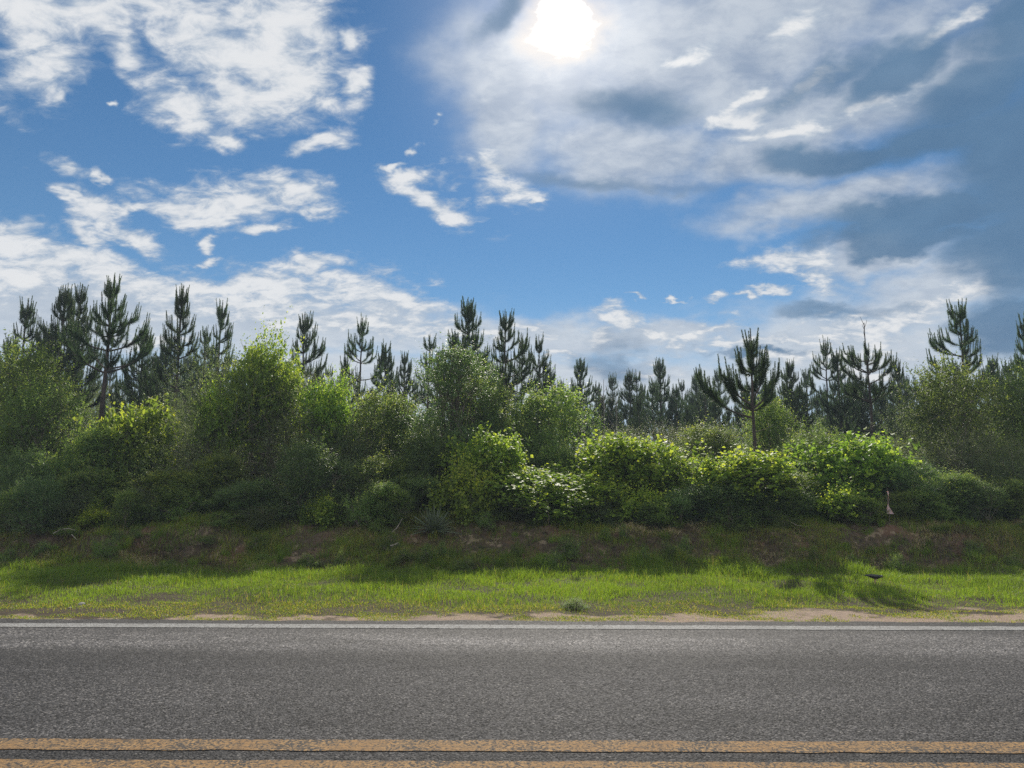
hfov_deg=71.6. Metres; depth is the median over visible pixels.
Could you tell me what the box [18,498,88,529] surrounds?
grey shrub
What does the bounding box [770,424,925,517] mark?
vine mound
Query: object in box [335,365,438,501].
oak shrub
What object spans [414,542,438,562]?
shrub
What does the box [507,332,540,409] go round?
pine tree
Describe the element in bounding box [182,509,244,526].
shrub
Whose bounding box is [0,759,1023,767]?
road centre marking
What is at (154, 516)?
grey shrub
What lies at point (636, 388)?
pine tree
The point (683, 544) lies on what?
shrub
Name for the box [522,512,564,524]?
shrub
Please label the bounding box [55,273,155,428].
pine tree
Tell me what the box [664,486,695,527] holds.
holly shrub
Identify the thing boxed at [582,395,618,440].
pine tree
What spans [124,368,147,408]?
pine tree
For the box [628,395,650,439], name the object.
pine tree
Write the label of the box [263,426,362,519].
holly shrub
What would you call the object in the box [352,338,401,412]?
pine tree
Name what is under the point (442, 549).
shrub
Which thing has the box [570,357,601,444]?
pine tree
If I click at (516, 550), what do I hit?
shrub
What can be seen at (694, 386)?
pine tree
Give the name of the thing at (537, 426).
oak shrub
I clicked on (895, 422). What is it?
grey shrub
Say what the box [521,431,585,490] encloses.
oak shrub
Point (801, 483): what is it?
oak shrub
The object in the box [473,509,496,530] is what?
shrub
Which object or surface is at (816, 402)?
pine tree
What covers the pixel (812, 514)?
shrub
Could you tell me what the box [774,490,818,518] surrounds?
holly shrub
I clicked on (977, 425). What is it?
grey shrub
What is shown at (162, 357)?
pine tree
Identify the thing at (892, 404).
pine tree
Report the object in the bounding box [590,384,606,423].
pine tree
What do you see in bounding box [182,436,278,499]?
grey shrub
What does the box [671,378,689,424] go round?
pine tree
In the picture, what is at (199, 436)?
grey shrub
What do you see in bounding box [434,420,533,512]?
vine mound
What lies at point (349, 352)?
pine tree
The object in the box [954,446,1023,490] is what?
grey shrub
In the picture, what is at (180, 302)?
pine tree
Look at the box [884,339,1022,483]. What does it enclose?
oak shrub
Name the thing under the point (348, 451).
grey shrub
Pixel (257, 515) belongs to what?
grey shrub
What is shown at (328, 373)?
pine tree
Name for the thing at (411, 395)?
pine tree
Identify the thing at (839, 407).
pine tree
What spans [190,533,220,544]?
shrub
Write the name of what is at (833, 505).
vine mound
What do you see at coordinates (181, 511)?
shrub
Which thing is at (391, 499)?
oak shrub
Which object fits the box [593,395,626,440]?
pine tree
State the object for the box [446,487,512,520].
grey shrub
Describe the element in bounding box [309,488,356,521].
holly shrub
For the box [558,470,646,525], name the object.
vine mound
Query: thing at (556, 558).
shrub
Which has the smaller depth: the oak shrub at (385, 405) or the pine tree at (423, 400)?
the oak shrub at (385, 405)
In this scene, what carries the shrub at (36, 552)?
on the ground at (842, 614)
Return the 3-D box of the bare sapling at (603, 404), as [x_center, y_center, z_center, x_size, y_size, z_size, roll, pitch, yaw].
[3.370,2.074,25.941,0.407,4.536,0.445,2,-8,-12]
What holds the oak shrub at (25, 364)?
on the ground at (842, 614)
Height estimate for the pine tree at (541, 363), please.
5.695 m
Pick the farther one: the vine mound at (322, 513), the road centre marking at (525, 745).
the vine mound at (322, 513)
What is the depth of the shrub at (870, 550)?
13.17 m
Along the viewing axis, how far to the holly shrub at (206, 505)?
14.71 m
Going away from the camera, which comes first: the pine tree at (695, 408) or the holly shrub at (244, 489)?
the holly shrub at (244, 489)
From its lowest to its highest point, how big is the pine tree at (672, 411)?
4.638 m
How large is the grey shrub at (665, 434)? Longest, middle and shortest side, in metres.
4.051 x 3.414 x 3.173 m
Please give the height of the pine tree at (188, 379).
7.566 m
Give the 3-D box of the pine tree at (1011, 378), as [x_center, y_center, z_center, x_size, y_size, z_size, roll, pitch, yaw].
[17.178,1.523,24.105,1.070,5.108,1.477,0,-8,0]
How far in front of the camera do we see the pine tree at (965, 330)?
20.23 m
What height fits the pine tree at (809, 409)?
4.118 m
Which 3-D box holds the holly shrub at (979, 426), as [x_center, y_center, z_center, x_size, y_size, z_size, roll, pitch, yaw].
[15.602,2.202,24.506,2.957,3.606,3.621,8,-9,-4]
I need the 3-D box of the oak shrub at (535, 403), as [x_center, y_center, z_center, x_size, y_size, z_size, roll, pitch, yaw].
[1.015,1.350,19.035,3.916,4.115,3.736,-2,-8,18]
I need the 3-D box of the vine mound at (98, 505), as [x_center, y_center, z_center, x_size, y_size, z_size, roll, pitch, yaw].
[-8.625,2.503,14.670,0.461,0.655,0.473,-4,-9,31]
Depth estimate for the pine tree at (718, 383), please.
47.69 m
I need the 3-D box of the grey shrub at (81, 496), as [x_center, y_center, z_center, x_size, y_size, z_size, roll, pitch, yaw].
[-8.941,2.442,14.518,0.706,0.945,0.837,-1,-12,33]
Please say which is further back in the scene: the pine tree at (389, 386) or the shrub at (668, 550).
the pine tree at (389, 386)
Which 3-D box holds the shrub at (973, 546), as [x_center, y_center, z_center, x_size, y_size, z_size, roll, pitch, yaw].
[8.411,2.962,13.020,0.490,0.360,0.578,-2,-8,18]
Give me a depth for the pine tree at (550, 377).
58.30 m
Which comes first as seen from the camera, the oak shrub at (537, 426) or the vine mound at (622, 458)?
the vine mound at (622, 458)
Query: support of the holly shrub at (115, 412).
on the ground at (842, 614)
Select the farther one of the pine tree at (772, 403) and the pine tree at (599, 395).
the pine tree at (599, 395)
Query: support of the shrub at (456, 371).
on the ground at (842, 614)
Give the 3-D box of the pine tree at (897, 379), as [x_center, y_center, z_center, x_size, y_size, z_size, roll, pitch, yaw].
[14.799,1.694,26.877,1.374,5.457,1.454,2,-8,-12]
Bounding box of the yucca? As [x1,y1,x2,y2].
[409,503,461,534]
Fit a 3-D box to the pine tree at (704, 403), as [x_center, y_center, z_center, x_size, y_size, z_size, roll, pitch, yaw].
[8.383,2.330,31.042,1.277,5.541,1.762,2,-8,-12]
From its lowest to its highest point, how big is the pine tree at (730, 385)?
4.525 m
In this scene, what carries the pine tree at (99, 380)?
on the ground at (842, 614)
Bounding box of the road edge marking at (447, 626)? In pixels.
[0,623,1023,629]
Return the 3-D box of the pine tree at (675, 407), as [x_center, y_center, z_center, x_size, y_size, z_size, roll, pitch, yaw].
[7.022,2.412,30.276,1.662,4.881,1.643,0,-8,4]
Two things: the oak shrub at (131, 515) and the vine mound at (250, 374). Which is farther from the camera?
the vine mound at (250, 374)
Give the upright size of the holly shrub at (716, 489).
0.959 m
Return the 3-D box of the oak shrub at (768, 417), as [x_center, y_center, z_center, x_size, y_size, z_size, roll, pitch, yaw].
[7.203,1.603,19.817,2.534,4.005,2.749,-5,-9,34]
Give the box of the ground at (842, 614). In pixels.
[0,502,1023,622]
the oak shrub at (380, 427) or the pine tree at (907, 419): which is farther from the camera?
the pine tree at (907, 419)
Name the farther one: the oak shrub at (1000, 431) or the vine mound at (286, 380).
the oak shrub at (1000, 431)
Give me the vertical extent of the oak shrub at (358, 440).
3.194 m
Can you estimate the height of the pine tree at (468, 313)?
7.272 m
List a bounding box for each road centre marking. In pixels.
[0,738,1023,752]
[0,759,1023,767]
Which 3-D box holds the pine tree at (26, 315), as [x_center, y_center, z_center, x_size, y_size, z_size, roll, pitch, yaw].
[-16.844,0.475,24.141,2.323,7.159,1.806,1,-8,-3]
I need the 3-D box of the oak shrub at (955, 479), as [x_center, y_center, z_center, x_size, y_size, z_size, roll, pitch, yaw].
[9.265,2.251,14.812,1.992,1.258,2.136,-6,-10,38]
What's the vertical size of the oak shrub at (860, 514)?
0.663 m
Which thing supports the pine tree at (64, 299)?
on the ground at (842, 614)
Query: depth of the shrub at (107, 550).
12.71 m
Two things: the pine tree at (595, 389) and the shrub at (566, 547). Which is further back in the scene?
the pine tree at (595, 389)
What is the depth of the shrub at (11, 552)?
12.98 m
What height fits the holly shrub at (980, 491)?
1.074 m
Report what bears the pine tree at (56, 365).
on the ground at (842, 614)
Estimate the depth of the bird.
10.73 m
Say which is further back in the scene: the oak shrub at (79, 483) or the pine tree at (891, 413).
the pine tree at (891, 413)
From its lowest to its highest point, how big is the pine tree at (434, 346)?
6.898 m
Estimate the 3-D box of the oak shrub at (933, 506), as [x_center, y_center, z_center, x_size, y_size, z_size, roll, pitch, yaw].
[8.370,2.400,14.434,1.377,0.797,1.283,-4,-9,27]
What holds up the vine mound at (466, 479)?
on the ground at (842, 614)
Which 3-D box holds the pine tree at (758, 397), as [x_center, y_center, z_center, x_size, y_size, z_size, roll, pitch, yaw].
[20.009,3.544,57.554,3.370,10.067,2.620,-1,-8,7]
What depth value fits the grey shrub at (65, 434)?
19.70 m
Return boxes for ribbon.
[887,491,892,513]
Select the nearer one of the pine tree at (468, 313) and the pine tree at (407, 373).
the pine tree at (468, 313)
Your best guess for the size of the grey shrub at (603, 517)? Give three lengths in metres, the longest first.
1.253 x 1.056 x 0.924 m
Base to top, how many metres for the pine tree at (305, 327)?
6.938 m
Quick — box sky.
[0,0,1023,444]
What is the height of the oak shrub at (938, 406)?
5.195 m
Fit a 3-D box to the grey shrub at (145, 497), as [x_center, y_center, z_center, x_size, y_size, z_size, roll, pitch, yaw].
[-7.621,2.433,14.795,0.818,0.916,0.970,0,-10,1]
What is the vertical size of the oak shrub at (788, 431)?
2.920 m
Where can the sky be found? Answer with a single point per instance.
(638, 182)
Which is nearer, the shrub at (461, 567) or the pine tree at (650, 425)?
the shrub at (461, 567)
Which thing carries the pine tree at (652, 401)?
on the ground at (842, 614)
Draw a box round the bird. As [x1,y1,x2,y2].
[864,574,882,582]
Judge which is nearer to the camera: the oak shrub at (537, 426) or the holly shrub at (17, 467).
the holly shrub at (17, 467)
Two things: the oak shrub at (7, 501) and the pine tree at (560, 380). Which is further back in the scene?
the pine tree at (560, 380)
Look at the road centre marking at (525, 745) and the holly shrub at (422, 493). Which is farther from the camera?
the holly shrub at (422, 493)
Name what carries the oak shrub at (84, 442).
on the ground at (842, 614)
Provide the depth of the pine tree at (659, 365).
33.26 m
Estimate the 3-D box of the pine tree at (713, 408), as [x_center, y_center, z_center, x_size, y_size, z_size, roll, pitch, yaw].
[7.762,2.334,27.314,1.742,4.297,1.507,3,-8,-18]
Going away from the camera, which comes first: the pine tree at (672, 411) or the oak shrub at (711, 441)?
the oak shrub at (711, 441)
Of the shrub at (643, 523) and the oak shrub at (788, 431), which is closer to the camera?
the shrub at (643, 523)
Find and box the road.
[0,618,1023,762]
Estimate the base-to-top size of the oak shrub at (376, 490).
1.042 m
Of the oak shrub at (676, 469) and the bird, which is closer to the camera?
the bird
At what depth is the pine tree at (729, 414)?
28.36 m
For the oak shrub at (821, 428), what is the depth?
27.45 m
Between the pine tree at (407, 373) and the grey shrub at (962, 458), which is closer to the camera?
the grey shrub at (962, 458)
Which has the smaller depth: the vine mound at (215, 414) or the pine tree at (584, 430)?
the vine mound at (215, 414)
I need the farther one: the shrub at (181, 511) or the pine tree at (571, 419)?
the pine tree at (571, 419)
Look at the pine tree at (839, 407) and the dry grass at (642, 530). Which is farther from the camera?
the pine tree at (839, 407)
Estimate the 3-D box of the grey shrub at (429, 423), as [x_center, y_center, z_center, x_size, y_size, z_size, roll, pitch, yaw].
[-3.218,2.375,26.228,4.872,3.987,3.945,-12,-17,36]
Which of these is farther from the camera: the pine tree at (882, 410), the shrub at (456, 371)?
the pine tree at (882, 410)
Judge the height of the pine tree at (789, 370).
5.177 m
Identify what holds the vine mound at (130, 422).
on the ground at (842, 614)
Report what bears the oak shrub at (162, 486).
on the ground at (842, 614)
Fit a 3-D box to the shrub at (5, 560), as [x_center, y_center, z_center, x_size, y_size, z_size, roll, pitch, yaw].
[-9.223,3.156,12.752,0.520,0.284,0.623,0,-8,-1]
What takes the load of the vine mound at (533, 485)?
on the ground at (842, 614)
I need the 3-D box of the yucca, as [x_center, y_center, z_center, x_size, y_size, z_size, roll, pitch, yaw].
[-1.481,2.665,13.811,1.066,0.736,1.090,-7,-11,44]
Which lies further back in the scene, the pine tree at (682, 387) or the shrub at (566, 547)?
the pine tree at (682, 387)
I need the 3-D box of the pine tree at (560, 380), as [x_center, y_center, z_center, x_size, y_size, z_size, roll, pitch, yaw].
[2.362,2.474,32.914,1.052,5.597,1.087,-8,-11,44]
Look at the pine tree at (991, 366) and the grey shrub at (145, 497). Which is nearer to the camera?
the grey shrub at (145, 497)
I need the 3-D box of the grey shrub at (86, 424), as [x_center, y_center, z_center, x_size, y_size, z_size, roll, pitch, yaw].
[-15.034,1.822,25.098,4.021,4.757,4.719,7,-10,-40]
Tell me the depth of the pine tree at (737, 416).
30.24 m
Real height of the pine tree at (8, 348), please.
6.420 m
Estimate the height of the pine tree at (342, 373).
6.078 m
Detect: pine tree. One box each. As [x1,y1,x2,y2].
[0,296,44,407]
[0,333,18,384]
[14,284,102,436]
[25,321,81,439]
[48,282,113,446]
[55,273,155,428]
[86,375,106,416]
[96,364,120,408]
[105,325,173,418]
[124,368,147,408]
[137,283,202,417]
[147,340,183,428]
[169,352,198,404]
[174,326,222,398]
[178,362,204,412]
[186,298,242,408]
[286,310,345,402]
[319,365,335,387]
[333,361,356,408]
[339,312,389,414]
[351,377,365,407]
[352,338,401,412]
[383,378,400,409]
[392,350,420,431]
[407,379,431,406]
[415,335,439,435]
[419,346,449,412]
[425,295,512,416]
[483,310,551,412]
[503,372,525,419]
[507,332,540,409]
[521,334,558,412]
[541,383,572,446]
[542,369,554,400]
[557,378,565,406]
[558,386,579,447]
[566,407,590,450]
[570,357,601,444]
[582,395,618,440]
[586,381,605,420]
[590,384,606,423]
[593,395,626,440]
[603,372,623,421]
[612,368,648,435]
[622,406,640,433]
[628,357,673,441]
[628,369,648,439]
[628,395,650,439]
[637,381,666,440]
[638,384,656,441]
[648,377,666,435]
[656,394,682,444]
[658,384,689,437]
[667,403,700,451]
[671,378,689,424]
[680,368,722,433]
[685,391,708,426]
[691,398,710,437]
[693,379,719,427]
[694,328,781,458]
[705,370,732,424]
[705,391,736,443]
[721,409,741,452]
[732,384,751,445]
[741,376,764,430]
[746,381,793,448]
[775,358,812,436]
[775,367,798,405]
[790,387,823,444]
[797,368,826,424]
[806,335,855,439]
[810,393,824,425]
[816,381,836,425]
[820,346,860,437]
[834,376,877,441]
[838,317,897,440]
[848,386,883,441]
[869,383,896,442]
[876,382,907,430]
[877,358,916,437]
[879,407,905,455]
[894,373,918,423]
[895,404,921,444]
[903,297,999,443]
[973,354,1016,448]
[994,313,1023,415]
[1000,360,1021,442]
[1001,357,1022,431]
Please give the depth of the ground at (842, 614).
11.09 m
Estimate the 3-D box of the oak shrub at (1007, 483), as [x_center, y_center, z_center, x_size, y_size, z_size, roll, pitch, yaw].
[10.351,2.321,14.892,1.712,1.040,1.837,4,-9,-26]
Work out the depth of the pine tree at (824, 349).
26.17 m
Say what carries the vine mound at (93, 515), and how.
on the ground at (842, 614)
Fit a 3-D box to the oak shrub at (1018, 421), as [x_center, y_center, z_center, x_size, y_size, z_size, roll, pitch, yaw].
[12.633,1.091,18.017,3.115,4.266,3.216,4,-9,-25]
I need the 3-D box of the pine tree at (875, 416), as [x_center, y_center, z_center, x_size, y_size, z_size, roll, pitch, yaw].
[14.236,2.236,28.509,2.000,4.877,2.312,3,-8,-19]
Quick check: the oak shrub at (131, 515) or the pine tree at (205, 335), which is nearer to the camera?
the oak shrub at (131, 515)
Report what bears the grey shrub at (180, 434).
on the ground at (842, 614)
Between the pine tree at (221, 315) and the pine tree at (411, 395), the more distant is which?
the pine tree at (411, 395)
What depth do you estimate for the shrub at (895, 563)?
12.33 m
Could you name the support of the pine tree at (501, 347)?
on the ground at (842, 614)
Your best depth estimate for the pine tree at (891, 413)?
25.76 m
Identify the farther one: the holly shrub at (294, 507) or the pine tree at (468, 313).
the pine tree at (468, 313)
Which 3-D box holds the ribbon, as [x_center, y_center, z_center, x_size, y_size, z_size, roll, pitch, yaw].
[7.468,2.348,14.055,0.139,0.445,0.038,2,-8,-13]
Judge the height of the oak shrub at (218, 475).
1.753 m
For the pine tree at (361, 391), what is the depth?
57.20 m
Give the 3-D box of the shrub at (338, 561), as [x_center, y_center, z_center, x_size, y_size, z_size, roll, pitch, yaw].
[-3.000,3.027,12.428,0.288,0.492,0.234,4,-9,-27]
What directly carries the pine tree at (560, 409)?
on the ground at (842, 614)
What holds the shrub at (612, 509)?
on the ground at (842, 614)
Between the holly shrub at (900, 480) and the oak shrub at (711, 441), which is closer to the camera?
the holly shrub at (900, 480)
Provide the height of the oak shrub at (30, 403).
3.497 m
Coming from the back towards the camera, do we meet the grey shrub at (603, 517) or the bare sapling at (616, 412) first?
the bare sapling at (616, 412)
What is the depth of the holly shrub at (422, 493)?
15.25 m
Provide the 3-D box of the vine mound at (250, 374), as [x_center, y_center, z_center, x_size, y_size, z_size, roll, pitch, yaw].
[-6.100,0.598,17.416,2.005,5.118,2.083,-1,-8,8]
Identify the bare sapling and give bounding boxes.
[597,380,608,430]
[607,394,618,432]
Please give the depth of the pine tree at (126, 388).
22.87 m
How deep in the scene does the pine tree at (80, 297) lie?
24.40 m
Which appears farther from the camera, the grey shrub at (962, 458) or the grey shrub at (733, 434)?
the grey shrub at (733, 434)
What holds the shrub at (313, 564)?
on the ground at (842, 614)
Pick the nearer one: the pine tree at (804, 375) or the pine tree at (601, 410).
the pine tree at (601, 410)
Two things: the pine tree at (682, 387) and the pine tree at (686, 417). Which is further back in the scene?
the pine tree at (682, 387)
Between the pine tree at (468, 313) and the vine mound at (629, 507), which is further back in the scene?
the pine tree at (468, 313)
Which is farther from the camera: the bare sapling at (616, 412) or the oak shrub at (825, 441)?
the bare sapling at (616, 412)
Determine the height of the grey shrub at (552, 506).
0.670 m
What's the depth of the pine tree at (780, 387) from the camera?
39.76 m
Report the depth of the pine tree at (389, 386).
49.49 m
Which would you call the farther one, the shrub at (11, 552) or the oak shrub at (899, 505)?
the oak shrub at (899, 505)
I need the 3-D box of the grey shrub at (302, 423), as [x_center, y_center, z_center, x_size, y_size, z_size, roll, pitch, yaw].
[-4.727,1.167,17.677,4.038,4.258,4.731,4,-9,-24]
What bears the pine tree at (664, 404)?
on the ground at (842, 614)
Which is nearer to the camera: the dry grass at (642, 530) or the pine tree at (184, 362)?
the dry grass at (642, 530)
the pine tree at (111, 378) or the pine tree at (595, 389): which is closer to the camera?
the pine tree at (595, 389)
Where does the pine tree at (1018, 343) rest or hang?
on the ground at (842, 614)
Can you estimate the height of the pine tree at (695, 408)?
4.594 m
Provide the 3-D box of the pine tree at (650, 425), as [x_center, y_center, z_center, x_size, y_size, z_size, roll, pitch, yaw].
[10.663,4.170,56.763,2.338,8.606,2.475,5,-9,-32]
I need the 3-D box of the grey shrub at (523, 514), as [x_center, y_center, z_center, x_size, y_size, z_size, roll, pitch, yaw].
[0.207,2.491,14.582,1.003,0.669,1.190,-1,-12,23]
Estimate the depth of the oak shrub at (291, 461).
19.81 m
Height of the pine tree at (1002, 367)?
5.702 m
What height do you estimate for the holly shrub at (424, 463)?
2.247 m
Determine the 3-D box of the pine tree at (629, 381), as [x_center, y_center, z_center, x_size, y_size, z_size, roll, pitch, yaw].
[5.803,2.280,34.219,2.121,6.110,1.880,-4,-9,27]
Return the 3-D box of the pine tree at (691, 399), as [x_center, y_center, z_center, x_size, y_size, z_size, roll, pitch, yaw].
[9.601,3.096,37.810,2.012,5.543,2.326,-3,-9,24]
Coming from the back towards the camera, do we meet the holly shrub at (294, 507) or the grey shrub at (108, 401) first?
the grey shrub at (108, 401)
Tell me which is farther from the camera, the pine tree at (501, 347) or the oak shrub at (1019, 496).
the pine tree at (501, 347)
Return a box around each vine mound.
[60,393,186,506]
[65,502,118,525]
[87,493,106,511]
[185,359,246,480]
[218,305,307,506]
[226,328,309,509]
[289,485,346,527]
[295,356,362,500]
[419,443,514,524]
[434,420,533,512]
[479,461,613,523]
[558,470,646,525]
[567,422,707,506]
[608,477,677,524]
[670,440,813,520]
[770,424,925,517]
[812,477,892,521]
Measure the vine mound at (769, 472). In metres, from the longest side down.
3.324 x 2.828 x 1.754 m
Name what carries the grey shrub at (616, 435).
on the ground at (842, 614)
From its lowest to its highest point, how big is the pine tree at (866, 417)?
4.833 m
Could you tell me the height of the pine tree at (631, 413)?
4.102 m
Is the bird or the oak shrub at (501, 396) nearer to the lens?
the bird
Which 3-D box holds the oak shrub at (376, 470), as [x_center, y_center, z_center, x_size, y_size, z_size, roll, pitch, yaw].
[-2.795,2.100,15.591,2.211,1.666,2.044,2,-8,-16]
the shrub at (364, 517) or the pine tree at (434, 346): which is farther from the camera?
the pine tree at (434, 346)
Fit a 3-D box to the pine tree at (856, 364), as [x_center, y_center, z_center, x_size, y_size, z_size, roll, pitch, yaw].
[10.588,0.839,21.017,1.655,5.837,1.905,-6,-10,38]
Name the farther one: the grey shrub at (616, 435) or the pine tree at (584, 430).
the pine tree at (584, 430)
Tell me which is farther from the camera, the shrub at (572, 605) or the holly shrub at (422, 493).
the holly shrub at (422, 493)
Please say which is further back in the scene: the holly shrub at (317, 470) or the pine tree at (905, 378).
the pine tree at (905, 378)
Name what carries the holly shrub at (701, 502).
on the ground at (842, 614)
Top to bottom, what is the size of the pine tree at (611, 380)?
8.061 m
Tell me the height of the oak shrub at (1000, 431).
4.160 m
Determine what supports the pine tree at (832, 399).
on the ground at (842, 614)
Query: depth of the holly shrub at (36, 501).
14.09 m
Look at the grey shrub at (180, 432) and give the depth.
20.45 m
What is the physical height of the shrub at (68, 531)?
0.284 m
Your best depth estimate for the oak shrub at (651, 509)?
14.03 m
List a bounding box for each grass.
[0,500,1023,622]
[0,504,1023,573]
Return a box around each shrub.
[0,324,101,487]
[0,366,96,491]
[0,438,76,513]
[0,470,71,533]
[0,483,33,533]
[0,544,22,561]
[0,552,15,564]
[16,409,153,507]
[18,412,83,458]
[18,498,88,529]
[26,539,61,557]
[34,461,127,516]
[53,487,96,524]
[53,524,86,536]
[55,380,114,457]
[79,369,137,428]
[89,533,120,560]
[92,404,133,427]
[102,485,154,530]
[107,461,238,514]
[117,320,313,510]
[118,391,227,503]
[119,486,163,521]
[135,373,201,463]
[135,485,221,520]
[136,399,244,485]
[139,501,177,520]
[167,442,266,514]
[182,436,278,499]
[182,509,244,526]
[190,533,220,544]
[192,497,223,514]
[212,475,285,515]
[237,499,291,530]
[239,352,390,505]
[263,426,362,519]
[265,425,340,495]
[285,502,314,516]
[291,553,322,568]
[308,405,397,506]
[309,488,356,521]
[332,403,382,480]
[332,544,346,567]
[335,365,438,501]
[337,445,428,514]
[339,482,383,526]
[352,475,414,523]
[353,399,407,490]
[364,514,388,532]
[374,485,416,524]
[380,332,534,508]
[383,466,442,513]
[387,417,465,509]
[389,545,418,563]
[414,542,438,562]
[415,405,460,455]
[436,537,448,558]
[445,345,556,465]
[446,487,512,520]
[449,554,479,571]
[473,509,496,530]
[493,493,542,520]
[498,363,619,475]
[508,403,569,450]
[510,537,523,556]
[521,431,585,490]
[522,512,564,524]
[537,547,571,571]
[540,496,572,517]
[550,530,583,559]
[559,596,592,609]
[574,420,653,465]
[582,494,622,527]
[596,417,705,458]
[606,492,624,522]
[631,497,679,526]
[632,519,665,525]
[650,534,683,561]
[652,455,713,515]
[659,481,775,524]
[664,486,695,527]
[666,405,762,484]
[676,535,693,553]
[678,415,802,457]
[678,480,725,524]
[731,389,811,468]
[746,420,811,448]
[759,471,840,513]
[770,423,877,500]
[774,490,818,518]
[799,505,829,518]
[802,416,859,446]
[839,495,893,523]
[851,430,958,509]
[859,451,965,521]
[863,545,875,554]
[870,390,973,480]
[879,487,930,518]
[882,549,913,572]
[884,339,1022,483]
[894,486,959,521]
[903,418,1023,515]
[908,389,988,461]
[916,379,1022,478]
[922,463,1014,518]
[948,405,1001,451]
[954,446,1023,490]
[959,475,1009,522]
[962,539,987,554]
[968,352,1023,482]
[982,472,1023,518]
[984,403,1013,454]
[1004,486,1023,517]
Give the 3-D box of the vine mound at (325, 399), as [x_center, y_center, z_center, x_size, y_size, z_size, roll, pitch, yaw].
[-4.378,1.146,16.948,1.610,3.841,1.852,6,-8,-2]
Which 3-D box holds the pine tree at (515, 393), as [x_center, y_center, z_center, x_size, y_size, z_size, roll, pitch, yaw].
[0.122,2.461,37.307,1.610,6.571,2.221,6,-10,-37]
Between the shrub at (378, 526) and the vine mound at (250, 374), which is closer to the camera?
the shrub at (378, 526)
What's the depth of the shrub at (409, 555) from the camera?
12.52 m
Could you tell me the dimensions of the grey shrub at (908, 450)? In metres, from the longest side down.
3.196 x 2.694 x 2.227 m
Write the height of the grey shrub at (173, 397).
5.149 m
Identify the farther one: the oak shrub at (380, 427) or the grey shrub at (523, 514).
the oak shrub at (380, 427)

